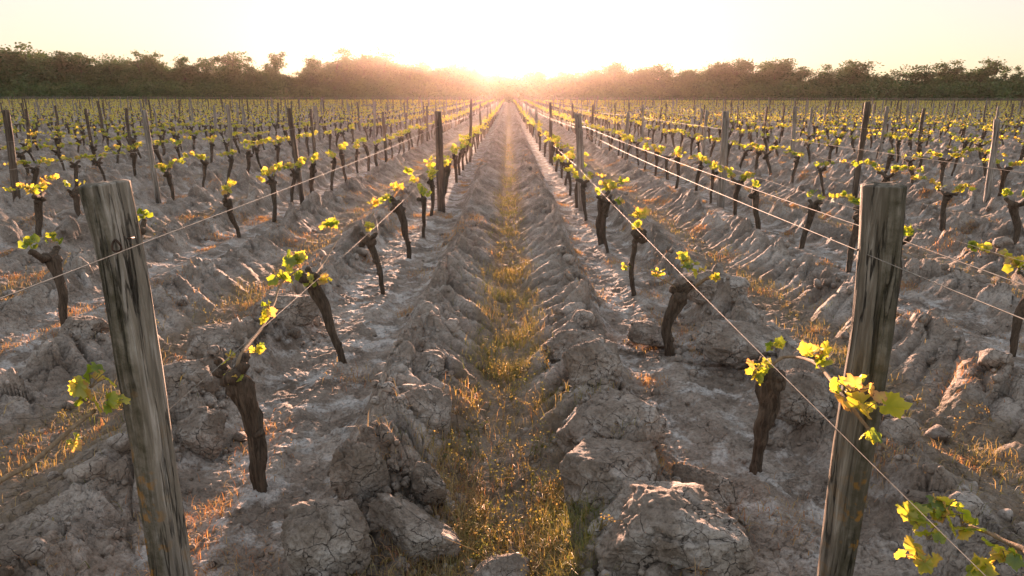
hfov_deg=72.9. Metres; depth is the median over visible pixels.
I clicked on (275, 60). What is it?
tree
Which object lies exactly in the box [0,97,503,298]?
trellis wire
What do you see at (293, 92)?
shrub
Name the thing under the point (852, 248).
trellis wire
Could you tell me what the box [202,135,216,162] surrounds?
grapevine
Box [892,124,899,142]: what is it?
grapevine
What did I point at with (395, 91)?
shrub
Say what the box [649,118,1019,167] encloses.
trellis wire
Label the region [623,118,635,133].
grapevine
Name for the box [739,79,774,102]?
shrub
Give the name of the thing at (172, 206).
trellis wire
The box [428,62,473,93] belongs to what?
tree
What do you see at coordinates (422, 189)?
grapevine
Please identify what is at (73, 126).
grapevine
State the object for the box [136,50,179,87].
tree
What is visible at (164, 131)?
grapevine
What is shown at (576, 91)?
shrub
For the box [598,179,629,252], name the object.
grapevine
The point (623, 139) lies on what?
grapevine
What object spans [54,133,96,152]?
grapevine
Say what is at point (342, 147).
grapevine
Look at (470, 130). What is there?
vineyard post
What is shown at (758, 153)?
grapevine
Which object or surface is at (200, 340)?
clay clod
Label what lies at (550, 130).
vineyard post
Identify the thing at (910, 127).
grapevine
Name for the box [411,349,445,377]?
clay clod
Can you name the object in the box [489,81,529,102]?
shrub
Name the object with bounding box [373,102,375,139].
vineyard post
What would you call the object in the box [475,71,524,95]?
tree
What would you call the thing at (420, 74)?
tree
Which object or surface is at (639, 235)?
grapevine
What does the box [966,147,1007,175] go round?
grapevine
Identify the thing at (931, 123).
grapevine
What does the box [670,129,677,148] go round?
grapevine
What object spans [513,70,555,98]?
tree
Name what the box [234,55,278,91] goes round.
tree
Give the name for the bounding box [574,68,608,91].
tree
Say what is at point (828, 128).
grapevine
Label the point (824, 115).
vineyard post
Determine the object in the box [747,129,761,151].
grapevine
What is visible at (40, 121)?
vineyard post
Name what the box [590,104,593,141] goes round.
vineyard post
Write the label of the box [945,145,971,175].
grapevine
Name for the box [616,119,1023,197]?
trellis wire
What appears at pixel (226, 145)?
grapevine
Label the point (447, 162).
grapevine
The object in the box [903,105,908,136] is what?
vineyard post
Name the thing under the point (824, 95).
shrub
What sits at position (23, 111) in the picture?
vineyard post
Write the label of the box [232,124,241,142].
grapevine
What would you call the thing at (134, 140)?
grapevine
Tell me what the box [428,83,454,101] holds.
shrub
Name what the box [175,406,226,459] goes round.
clay clod
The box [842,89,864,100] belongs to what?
shrub
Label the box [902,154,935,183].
grapevine
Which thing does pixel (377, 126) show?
grapevine
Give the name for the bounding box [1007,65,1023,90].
tree
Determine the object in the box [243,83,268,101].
shrub
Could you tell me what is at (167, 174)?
grapevine
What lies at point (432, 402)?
clay clod
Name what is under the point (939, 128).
grapevine
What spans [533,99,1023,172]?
trellis wire
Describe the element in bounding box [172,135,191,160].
grapevine
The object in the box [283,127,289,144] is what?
grapevine
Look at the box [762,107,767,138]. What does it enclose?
vineyard post
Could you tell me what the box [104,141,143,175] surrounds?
grapevine
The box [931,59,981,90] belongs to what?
tree
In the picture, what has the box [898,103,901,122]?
vineyard post
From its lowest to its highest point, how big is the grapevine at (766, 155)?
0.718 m
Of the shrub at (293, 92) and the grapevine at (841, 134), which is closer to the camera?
the grapevine at (841, 134)
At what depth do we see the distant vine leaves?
49.10 m
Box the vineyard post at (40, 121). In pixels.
[36,102,42,129]
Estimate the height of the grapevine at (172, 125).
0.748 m
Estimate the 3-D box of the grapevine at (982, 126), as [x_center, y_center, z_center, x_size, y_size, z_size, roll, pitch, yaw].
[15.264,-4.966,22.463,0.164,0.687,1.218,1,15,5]
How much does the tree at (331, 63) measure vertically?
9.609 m
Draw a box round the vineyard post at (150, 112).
[148,100,152,128]
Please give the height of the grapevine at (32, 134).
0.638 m
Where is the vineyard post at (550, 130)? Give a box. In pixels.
[549,102,551,162]
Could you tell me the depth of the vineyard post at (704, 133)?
15.95 m
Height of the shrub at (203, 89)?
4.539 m
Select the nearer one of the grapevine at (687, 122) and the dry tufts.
the dry tufts
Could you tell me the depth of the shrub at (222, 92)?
134.57 m
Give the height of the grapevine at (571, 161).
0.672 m
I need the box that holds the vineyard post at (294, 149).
[287,108,304,204]
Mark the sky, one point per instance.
(550, 37)
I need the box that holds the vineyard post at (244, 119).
[241,107,247,139]
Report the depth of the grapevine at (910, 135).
17.06 m
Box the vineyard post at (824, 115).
[823,104,825,129]
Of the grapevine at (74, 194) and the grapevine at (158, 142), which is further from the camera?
the grapevine at (158, 142)
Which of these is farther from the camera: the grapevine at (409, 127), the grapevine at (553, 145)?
the grapevine at (409, 127)
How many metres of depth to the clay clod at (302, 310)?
3.99 m
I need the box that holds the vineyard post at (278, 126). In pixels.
[277,102,279,128]
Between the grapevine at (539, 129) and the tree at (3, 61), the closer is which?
the grapevine at (539, 129)
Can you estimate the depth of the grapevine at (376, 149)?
14.06 m
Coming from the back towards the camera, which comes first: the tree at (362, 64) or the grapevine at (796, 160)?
the tree at (362, 64)
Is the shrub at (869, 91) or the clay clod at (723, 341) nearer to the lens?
the clay clod at (723, 341)
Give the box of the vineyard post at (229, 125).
[226,105,233,155]
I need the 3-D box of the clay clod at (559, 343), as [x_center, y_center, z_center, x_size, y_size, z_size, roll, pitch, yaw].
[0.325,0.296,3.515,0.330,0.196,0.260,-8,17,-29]
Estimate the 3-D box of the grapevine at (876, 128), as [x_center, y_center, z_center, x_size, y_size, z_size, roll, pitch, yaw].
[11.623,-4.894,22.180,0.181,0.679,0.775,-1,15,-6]
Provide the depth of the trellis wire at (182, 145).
5.26 m
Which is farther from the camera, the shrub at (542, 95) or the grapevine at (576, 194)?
the shrub at (542, 95)
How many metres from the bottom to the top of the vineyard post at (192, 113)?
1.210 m
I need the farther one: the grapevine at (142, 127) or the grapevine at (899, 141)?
the grapevine at (142, 127)
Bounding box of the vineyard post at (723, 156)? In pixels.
[717,111,728,207]
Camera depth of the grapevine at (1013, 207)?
6.20 m
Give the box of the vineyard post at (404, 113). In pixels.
[403,102,406,127]
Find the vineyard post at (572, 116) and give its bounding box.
[571,103,572,131]
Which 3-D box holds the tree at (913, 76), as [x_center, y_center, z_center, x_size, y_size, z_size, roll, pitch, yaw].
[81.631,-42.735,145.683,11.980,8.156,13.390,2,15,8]
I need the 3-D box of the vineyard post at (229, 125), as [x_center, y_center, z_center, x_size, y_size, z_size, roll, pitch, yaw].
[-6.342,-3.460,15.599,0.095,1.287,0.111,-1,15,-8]
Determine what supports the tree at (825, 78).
on the ground at (710, 431)
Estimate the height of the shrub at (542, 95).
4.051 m
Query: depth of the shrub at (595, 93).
133.51 m
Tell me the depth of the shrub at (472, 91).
134.98 m
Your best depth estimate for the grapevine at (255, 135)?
17.14 m
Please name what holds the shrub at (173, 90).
on the ground at (710, 431)
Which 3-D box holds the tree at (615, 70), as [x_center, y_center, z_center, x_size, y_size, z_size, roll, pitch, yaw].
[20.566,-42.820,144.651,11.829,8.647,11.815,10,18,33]
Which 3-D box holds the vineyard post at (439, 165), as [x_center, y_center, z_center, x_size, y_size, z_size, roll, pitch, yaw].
[-0.885,-1.514,8.489,0.102,1.273,0.103,-11,19,-30]
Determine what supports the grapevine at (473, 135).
on the ground at (710, 431)
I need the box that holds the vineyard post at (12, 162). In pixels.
[2,110,20,201]
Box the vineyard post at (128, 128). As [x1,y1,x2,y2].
[125,108,132,159]
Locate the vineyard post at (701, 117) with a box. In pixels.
[700,109,702,140]
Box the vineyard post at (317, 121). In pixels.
[315,106,320,140]
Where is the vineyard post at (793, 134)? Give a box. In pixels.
[790,106,796,159]
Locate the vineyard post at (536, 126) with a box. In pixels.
[534,107,537,142]
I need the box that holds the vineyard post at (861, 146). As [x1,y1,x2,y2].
[852,101,869,197]
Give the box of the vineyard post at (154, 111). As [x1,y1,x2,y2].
[153,107,158,136]
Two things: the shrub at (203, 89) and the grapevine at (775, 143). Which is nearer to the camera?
the grapevine at (775, 143)
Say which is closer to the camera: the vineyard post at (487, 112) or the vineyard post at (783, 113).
the vineyard post at (487, 112)
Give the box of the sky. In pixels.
[0,0,1023,81]
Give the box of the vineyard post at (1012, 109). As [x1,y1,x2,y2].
[1009,104,1013,122]
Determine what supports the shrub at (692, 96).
on the ground at (710, 431)
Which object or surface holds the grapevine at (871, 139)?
on the ground at (710, 431)
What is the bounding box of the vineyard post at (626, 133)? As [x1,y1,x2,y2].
[623,112,629,159]
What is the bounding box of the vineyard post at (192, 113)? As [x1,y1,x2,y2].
[191,104,194,127]
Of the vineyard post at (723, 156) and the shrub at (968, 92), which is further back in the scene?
the shrub at (968, 92)
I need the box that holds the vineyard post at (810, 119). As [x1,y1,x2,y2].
[807,107,812,135]
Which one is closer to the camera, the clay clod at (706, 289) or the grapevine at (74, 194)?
the clay clod at (706, 289)
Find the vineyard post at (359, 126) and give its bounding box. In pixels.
[356,102,360,130]
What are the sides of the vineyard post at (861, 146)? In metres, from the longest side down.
1.397 x 0.129 x 0.086 m
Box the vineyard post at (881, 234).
[817,181,906,575]
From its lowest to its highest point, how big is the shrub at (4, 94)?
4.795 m
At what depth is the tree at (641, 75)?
143.38 m
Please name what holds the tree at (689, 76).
on the ground at (710, 431)
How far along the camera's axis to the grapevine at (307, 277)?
3.54 m
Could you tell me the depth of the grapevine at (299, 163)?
8.66 m
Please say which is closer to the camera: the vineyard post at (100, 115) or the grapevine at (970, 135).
the grapevine at (970, 135)
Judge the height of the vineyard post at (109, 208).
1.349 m
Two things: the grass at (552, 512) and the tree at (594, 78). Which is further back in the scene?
the tree at (594, 78)
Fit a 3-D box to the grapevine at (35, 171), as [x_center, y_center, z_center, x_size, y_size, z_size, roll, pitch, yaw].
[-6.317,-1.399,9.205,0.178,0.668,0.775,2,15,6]
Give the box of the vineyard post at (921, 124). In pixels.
[916,108,925,151]
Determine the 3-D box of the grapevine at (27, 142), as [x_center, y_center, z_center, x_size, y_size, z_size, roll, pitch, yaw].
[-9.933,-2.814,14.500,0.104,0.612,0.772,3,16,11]
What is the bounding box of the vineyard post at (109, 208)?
[77,179,193,575]
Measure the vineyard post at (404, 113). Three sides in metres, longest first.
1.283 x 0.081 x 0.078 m
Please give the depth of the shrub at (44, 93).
132.29 m
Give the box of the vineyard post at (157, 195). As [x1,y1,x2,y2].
[141,110,161,202]
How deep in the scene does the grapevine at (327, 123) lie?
23.55 m
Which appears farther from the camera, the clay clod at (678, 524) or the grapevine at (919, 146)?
the grapevine at (919, 146)
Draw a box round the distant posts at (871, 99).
[0,95,1022,109]
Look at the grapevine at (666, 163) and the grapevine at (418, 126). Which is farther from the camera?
the grapevine at (418, 126)
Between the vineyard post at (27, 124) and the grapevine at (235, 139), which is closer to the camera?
the grapevine at (235, 139)
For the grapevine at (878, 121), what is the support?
on the ground at (710, 431)
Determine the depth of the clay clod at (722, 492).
2.29 m
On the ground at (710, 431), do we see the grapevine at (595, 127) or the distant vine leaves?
the grapevine at (595, 127)
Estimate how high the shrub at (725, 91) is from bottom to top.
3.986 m
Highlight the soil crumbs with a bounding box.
[0,153,1023,575]
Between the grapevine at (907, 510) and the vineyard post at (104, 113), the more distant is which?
the vineyard post at (104, 113)
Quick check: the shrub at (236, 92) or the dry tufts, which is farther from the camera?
the shrub at (236, 92)
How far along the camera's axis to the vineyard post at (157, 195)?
9.21 m
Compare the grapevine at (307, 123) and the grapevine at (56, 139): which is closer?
the grapevine at (56, 139)
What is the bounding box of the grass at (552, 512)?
[0,116,1023,575]
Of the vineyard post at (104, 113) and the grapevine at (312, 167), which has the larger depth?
the vineyard post at (104, 113)
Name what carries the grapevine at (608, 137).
on the ground at (710, 431)
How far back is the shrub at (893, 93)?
134.22 m
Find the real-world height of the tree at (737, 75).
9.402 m
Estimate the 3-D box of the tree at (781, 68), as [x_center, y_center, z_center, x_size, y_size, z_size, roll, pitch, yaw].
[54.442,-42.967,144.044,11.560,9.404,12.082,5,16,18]
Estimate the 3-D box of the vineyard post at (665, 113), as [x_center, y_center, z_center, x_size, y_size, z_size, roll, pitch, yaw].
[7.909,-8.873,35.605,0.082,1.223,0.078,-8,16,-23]
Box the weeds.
[0,142,1023,575]
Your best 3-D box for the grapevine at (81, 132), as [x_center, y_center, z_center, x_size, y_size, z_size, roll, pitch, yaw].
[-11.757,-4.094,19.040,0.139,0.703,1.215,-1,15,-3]
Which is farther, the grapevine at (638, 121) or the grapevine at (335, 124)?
the grapevine at (335, 124)
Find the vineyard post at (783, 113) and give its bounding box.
[782,105,785,122]
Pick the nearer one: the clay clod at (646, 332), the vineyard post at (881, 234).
the vineyard post at (881, 234)
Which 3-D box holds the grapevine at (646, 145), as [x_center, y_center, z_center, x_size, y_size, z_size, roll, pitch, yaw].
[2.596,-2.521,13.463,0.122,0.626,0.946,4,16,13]
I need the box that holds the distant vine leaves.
[0,98,1023,128]
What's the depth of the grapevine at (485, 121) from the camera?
24.77 m
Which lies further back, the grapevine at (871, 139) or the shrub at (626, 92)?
the shrub at (626, 92)
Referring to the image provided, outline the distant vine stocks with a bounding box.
[0,100,1023,135]
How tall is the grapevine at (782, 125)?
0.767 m
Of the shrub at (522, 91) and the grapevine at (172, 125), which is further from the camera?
the shrub at (522, 91)
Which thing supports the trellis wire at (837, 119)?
attached to the vineyard post
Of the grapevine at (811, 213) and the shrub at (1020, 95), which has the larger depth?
the shrub at (1020, 95)
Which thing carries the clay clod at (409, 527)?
on the ground at (710, 431)
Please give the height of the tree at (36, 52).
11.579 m
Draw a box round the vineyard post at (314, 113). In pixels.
[313,106,315,129]
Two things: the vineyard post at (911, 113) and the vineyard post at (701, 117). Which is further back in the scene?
the vineyard post at (911, 113)
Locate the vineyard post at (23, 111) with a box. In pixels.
[20,103,25,124]
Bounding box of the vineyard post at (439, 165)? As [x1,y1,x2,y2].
[434,111,444,212]
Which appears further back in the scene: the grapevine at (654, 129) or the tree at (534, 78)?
the tree at (534, 78)
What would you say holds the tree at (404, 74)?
on the ground at (710, 431)
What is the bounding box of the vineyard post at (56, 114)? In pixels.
[54,105,59,130]
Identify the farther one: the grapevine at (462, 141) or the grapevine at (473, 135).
the grapevine at (473, 135)
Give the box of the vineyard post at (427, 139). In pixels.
[426,106,428,140]
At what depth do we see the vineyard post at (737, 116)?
29.88 m
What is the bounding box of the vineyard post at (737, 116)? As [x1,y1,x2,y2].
[736,106,738,127]
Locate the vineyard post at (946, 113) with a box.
[942,103,948,127]
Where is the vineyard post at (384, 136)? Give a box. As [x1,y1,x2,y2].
[381,112,387,161]
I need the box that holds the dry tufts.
[0,147,1023,575]
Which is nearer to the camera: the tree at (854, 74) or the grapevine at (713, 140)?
the grapevine at (713, 140)
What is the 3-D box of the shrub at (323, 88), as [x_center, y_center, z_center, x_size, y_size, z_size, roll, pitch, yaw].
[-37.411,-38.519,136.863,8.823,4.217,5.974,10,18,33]
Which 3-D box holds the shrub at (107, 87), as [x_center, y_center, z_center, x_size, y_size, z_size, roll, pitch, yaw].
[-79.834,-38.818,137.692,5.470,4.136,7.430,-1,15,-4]
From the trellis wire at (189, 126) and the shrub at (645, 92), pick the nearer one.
the trellis wire at (189, 126)
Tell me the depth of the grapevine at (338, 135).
18.18 m
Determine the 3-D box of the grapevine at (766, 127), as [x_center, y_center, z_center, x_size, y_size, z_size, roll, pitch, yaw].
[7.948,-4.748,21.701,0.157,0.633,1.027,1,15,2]
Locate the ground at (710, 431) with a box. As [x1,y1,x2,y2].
[0,101,1023,575]
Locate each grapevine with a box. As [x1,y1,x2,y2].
[0,142,48,175]
[0,362,130,575]
[2,173,58,236]
[3,156,53,192]
[4,128,30,134]
[11,119,25,134]
[18,231,67,325]
[19,138,49,162]
[22,122,47,137]
[27,131,41,150]
[38,141,79,170]
[43,131,62,147]
[44,153,101,186]
[48,125,63,136]
[50,130,79,156]
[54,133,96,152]
[63,121,82,133]
[63,179,85,216]
[68,123,78,137]
[69,126,93,145]
[75,151,124,180]
[85,140,97,165]
[93,121,110,133]
[94,126,105,142]
[94,130,110,151]
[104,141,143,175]
[107,125,123,139]
[109,135,121,163]
[114,128,140,144]
[121,132,144,158]
[122,119,140,132]
[136,124,155,128]
[137,208,152,235]
[150,125,166,138]
[150,131,165,155]
[152,138,174,170]
[154,158,185,200]
[162,123,183,138]
[167,128,191,149]
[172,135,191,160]
[176,122,199,135]
[181,130,201,149]
[182,151,208,187]
[188,122,208,136]
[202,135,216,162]
[203,129,214,142]
[212,268,298,492]
[214,127,227,141]
[216,149,236,181]
[220,138,229,155]
[220,178,240,237]
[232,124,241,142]
[232,132,241,153]
[237,124,255,137]
[240,137,270,172]
[241,132,259,153]
[244,144,252,173]
[256,137,284,162]
[256,164,285,222]
[257,123,261,140]
[258,130,268,149]
[265,123,271,135]
[268,157,306,204]
[269,134,303,155]
[270,121,276,137]
[278,121,287,135]
[279,218,346,363]
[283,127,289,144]
[294,123,305,142]
[302,121,309,133]
[303,132,311,156]
[309,152,318,192]
[319,122,328,137]
[319,197,384,294]
[324,130,331,149]
[325,150,337,190]
[329,119,340,135]
[334,127,354,141]
[335,129,340,147]
[338,142,347,181]
[348,123,354,143]
[352,139,359,172]
[359,137,369,171]
[361,122,372,140]
[372,122,381,136]
[373,137,384,166]
[381,166,412,258]
[386,134,394,158]
[392,131,405,153]
[397,129,409,152]
[405,131,409,150]
[407,125,412,146]
[409,175,431,238]
[414,126,426,143]
[416,124,421,145]
[422,155,448,192]
[426,162,437,215]
[429,158,451,194]
[450,143,459,182]
[457,144,465,175]
[459,134,470,163]
[459,138,470,170]
[466,133,474,147]
[472,126,481,146]
[472,128,481,148]
[472,130,478,152]
[476,125,488,141]
[482,120,486,137]
[537,126,541,150]
[540,132,548,156]
[543,136,560,164]
[553,136,560,171]
[553,152,588,195]
[554,143,573,177]
[563,165,605,220]
[564,148,573,185]
[574,162,586,207]
[590,124,593,141]
[593,124,599,143]
[595,176,630,244]
[597,127,604,145]
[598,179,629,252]
[599,126,604,147]
[605,128,618,150]
[610,130,615,149]
[615,129,623,155]
[620,135,625,158]
[621,206,650,295]
[622,134,633,158]
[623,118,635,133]
[625,134,650,165]
[636,120,641,137]
[641,147,686,179]
[643,142,648,170]
[646,124,658,143]
[650,250,720,356]
[651,144,665,175]
[659,128,663,143]
[663,128,670,143]
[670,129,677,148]
[674,146,682,188]
[677,128,685,147]
[680,120,690,136]
[682,131,699,155]
[688,152,710,190]
[696,135,702,154]
[700,135,720,157]
[707,124,710,143]
[709,160,718,203]
[713,125,721,141]
[716,140,737,166]
[718,165,754,215]
[732,143,753,168]
[736,128,744,149]
[743,142,791,175]
[744,335,912,474]
[745,122,755,138]
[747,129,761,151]
[748,179,760,229]
[750,143,764,170]
[761,133,769,152]
[762,126,773,141]
[773,136,778,156]
[775,123,788,142]
[783,149,803,182]
[792,138,827,163]
[796,131,825,145]
[799,190,824,248]
[812,122,827,139]
[813,159,855,195]
[816,129,825,147]
[816,136,841,162]
[819,120,837,134]
[826,126,836,138]
[828,190,859,272]
[829,130,846,153]
[848,128,860,138]
[849,135,869,152]
[853,158,925,181]
[866,132,894,157]
[867,128,881,147]
[868,124,882,139]
[875,120,882,132]
[881,148,894,178]
[887,132,906,148]
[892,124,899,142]
[893,135,912,162]
[894,493,1023,575]
[897,128,926,149]
[898,224,919,296]
[902,122,918,134]
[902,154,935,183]
[908,126,917,145]
[910,174,976,231]
[914,137,941,167]
[916,149,968,186]
[923,129,932,145]
[924,119,937,134]
[935,126,946,138]
[938,121,958,135]
[940,129,955,148]
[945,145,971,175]
[949,124,967,136]
[951,136,982,157]
[956,138,1000,159]
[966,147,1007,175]
[967,240,1023,356]
[969,133,978,147]
[973,124,991,137]
[976,126,992,143]
[982,158,1023,195]
[999,129,1018,145]
[999,135,1023,157]
[1001,188,1023,244]
[1009,122,1023,136]
[1018,142,1023,165]
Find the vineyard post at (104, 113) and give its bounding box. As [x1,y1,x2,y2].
[102,103,106,128]
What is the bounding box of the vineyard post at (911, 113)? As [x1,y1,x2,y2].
[909,103,913,124]
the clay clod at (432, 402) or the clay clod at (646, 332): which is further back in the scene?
the clay clod at (646, 332)
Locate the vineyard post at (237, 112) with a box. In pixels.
[236,102,238,128]
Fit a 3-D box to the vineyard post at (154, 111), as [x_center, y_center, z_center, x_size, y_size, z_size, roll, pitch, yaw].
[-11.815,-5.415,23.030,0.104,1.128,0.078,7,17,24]
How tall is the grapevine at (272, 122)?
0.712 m
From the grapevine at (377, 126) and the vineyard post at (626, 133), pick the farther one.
the grapevine at (377, 126)
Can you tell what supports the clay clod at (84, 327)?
on the ground at (710, 431)
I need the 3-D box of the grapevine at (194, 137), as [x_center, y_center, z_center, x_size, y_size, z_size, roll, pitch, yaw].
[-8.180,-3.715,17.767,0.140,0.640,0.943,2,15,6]
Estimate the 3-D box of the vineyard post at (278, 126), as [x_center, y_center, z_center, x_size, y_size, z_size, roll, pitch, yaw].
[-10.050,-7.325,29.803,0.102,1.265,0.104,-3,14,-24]
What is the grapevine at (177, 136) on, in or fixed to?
on the ground at (710, 431)
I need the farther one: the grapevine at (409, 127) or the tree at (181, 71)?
the tree at (181, 71)
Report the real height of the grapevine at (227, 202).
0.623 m
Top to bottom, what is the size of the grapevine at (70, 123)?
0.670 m
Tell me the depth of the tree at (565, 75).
142.19 m
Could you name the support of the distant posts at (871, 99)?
on the ground at (710, 431)
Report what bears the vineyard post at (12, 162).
on the ground at (710, 431)
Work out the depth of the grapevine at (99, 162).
10.80 m
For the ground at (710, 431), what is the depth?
4.29 m
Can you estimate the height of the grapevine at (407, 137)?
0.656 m
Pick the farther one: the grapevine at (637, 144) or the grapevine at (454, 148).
the grapevine at (637, 144)
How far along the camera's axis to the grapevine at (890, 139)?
17.98 m
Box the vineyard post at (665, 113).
[665,103,666,124]
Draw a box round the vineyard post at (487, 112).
[486,102,488,129]
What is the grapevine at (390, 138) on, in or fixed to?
on the ground at (710, 431)
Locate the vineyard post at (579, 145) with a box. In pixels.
[574,113,583,210]
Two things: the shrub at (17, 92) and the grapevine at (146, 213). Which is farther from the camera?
the shrub at (17, 92)
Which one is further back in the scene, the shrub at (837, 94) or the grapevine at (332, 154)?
the shrub at (837, 94)
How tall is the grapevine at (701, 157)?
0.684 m
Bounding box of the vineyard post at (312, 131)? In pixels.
[309,109,315,153]
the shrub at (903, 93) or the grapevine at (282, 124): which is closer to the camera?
the grapevine at (282, 124)
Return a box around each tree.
[0,42,76,98]
[0,47,41,91]
[20,50,55,57]
[32,50,80,96]
[53,52,101,90]
[76,53,137,91]
[114,49,158,90]
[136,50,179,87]
[165,54,207,90]
[185,56,220,90]
[197,69,220,89]
[207,51,248,90]
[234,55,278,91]
[253,51,293,91]
[284,70,310,92]
[300,55,331,92]
[302,46,359,92]
[323,53,383,91]
[324,59,350,70]
[352,46,406,90]
[386,62,407,71]
[390,60,408,71]
[396,62,415,83]
[403,60,448,90]
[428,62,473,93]
[450,68,496,90]
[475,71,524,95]
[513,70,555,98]
[546,71,588,98]
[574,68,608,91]
[581,61,632,99]
[620,66,665,100]
[644,62,686,90]
[672,68,701,97]
[687,61,734,91]
[714,58,762,95]
[733,62,775,91]
[755,57,802,99]
[780,66,814,89]
[802,64,850,90]
[826,59,893,94]
[869,75,901,90]
[875,64,938,91]
[909,64,957,91]
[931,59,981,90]
[955,58,1011,89]
[993,67,1017,88]
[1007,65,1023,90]
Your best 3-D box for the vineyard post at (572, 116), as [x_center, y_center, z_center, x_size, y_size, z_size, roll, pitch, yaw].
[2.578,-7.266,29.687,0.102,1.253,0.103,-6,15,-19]
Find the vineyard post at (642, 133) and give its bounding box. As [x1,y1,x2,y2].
[641,104,643,140]
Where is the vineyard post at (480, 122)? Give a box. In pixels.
[479,104,481,141]
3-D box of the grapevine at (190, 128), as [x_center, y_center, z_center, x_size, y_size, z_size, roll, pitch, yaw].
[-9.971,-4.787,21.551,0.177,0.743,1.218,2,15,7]
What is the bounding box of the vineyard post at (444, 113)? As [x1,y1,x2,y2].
[443,102,445,130]
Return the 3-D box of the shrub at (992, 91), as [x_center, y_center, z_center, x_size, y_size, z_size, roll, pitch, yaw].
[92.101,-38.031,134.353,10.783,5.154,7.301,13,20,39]
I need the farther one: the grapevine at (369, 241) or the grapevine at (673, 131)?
the grapevine at (673, 131)
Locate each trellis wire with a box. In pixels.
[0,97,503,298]
[0,102,448,142]
[1,103,468,192]
[1,126,422,260]
[2,101,476,170]
[11,102,399,122]
[22,98,430,117]
[30,97,472,127]
[169,153,452,409]
[517,100,1023,319]
[519,108,985,575]
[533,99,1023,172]
[553,116,1023,285]
[555,113,1023,261]
[569,98,1006,123]
[572,100,1021,130]
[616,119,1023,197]
[618,108,1014,142]
[618,109,1018,154]
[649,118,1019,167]
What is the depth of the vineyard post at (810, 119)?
22.75 m
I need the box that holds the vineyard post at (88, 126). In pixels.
[84,109,93,145]
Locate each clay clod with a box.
[58,315,108,341]
[163,360,219,398]
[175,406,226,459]
[185,323,239,359]
[251,291,319,325]
[279,498,371,575]
[327,439,390,500]
[366,493,460,565]
[394,383,451,439]
[408,461,446,506]
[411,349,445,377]
[472,552,529,575]
[542,329,603,360]
[556,389,666,453]
[559,437,657,513]
[561,337,622,389]
[587,480,756,575]
[627,320,672,346]
[671,463,738,509]
[673,270,749,303]
[694,318,798,369]
[776,368,832,425]
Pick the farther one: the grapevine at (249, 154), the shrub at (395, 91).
the shrub at (395, 91)
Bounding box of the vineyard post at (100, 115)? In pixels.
[96,101,103,136]
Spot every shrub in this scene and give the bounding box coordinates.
[0,79,21,98]
[1,82,46,101]
[13,76,70,100]
[55,78,94,101]
[78,84,108,100]
[93,82,116,101]
[106,84,134,100]
[122,79,151,101]
[128,78,177,101]
[157,81,192,101]
[170,80,198,101]
[180,80,218,100]
[200,82,235,101]
[223,83,256,101]
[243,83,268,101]
[256,79,297,101]
[274,81,306,100]
[292,82,325,101]
[309,83,333,101]
[326,86,349,101]
[341,72,396,101]
[343,84,368,99]
[382,76,407,100]
[392,83,420,101]
[404,80,444,101]
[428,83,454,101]
[448,86,467,101]
[461,80,493,101]
[479,83,500,102]
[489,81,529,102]
[508,79,547,102]
[527,84,555,101]
[540,76,580,100]
[567,82,599,101]
[575,85,605,100]
[594,84,623,100]
[604,77,647,101]
[630,83,663,101]
[645,84,684,102]
[665,87,690,102]
[675,81,717,101]
[687,78,736,102]
[714,84,735,101]
[725,84,752,102]
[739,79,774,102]
[749,79,790,102]
[769,75,812,102]
[783,76,829,102]
[803,85,841,101]
[822,82,860,102]
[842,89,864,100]
[849,79,893,101]
[858,76,908,101]
[886,77,920,102]
[902,83,935,102]
[913,81,959,101]
[931,85,962,102]
[943,75,1002,101]
[969,78,1022,102]
[995,76,1023,102]
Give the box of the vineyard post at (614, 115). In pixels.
[614,103,615,130]
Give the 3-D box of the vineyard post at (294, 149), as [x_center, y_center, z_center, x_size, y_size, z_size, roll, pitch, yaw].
[-2.842,-1.705,9.146,0.082,1.297,0.078,-9,18,-22]
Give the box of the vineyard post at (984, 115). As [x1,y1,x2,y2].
[982,105,985,127]
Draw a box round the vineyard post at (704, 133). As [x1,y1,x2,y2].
[701,110,708,155]
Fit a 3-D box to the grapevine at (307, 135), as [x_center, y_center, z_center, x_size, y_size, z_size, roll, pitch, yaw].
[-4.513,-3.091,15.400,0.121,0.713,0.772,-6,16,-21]
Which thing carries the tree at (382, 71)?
on the ground at (710, 431)
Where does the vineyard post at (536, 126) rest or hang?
on the ground at (710, 431)
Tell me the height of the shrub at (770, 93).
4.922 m
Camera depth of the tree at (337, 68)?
139.69 m
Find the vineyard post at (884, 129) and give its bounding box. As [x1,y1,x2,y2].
[877,106,888,158]
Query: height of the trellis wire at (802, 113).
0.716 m
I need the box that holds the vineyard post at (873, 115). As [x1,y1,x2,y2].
[871,104,874,127]
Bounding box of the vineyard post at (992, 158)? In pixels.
[983,119,999,203]
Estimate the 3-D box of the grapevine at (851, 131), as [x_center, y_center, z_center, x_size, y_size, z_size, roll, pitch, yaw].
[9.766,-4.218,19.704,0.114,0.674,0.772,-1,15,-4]
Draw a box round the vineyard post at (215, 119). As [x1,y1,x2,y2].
[213,105,217,135]
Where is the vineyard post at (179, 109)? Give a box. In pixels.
[178,100,180,121]
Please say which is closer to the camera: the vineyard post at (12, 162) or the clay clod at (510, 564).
the clay clod at (510, 564)
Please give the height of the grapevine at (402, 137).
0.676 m
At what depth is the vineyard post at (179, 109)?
35.93 m
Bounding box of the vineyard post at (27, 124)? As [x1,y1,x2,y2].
[24,109,31,152]
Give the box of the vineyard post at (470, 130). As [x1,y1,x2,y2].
[469,99,472,161]
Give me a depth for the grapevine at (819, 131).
17.89 m
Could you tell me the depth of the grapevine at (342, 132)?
19.14 m
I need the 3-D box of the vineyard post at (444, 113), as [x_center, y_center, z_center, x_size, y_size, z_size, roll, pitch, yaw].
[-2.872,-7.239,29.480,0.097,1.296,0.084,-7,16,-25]
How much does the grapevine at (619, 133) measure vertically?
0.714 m
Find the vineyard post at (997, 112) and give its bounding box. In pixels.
[991,106,999,139]

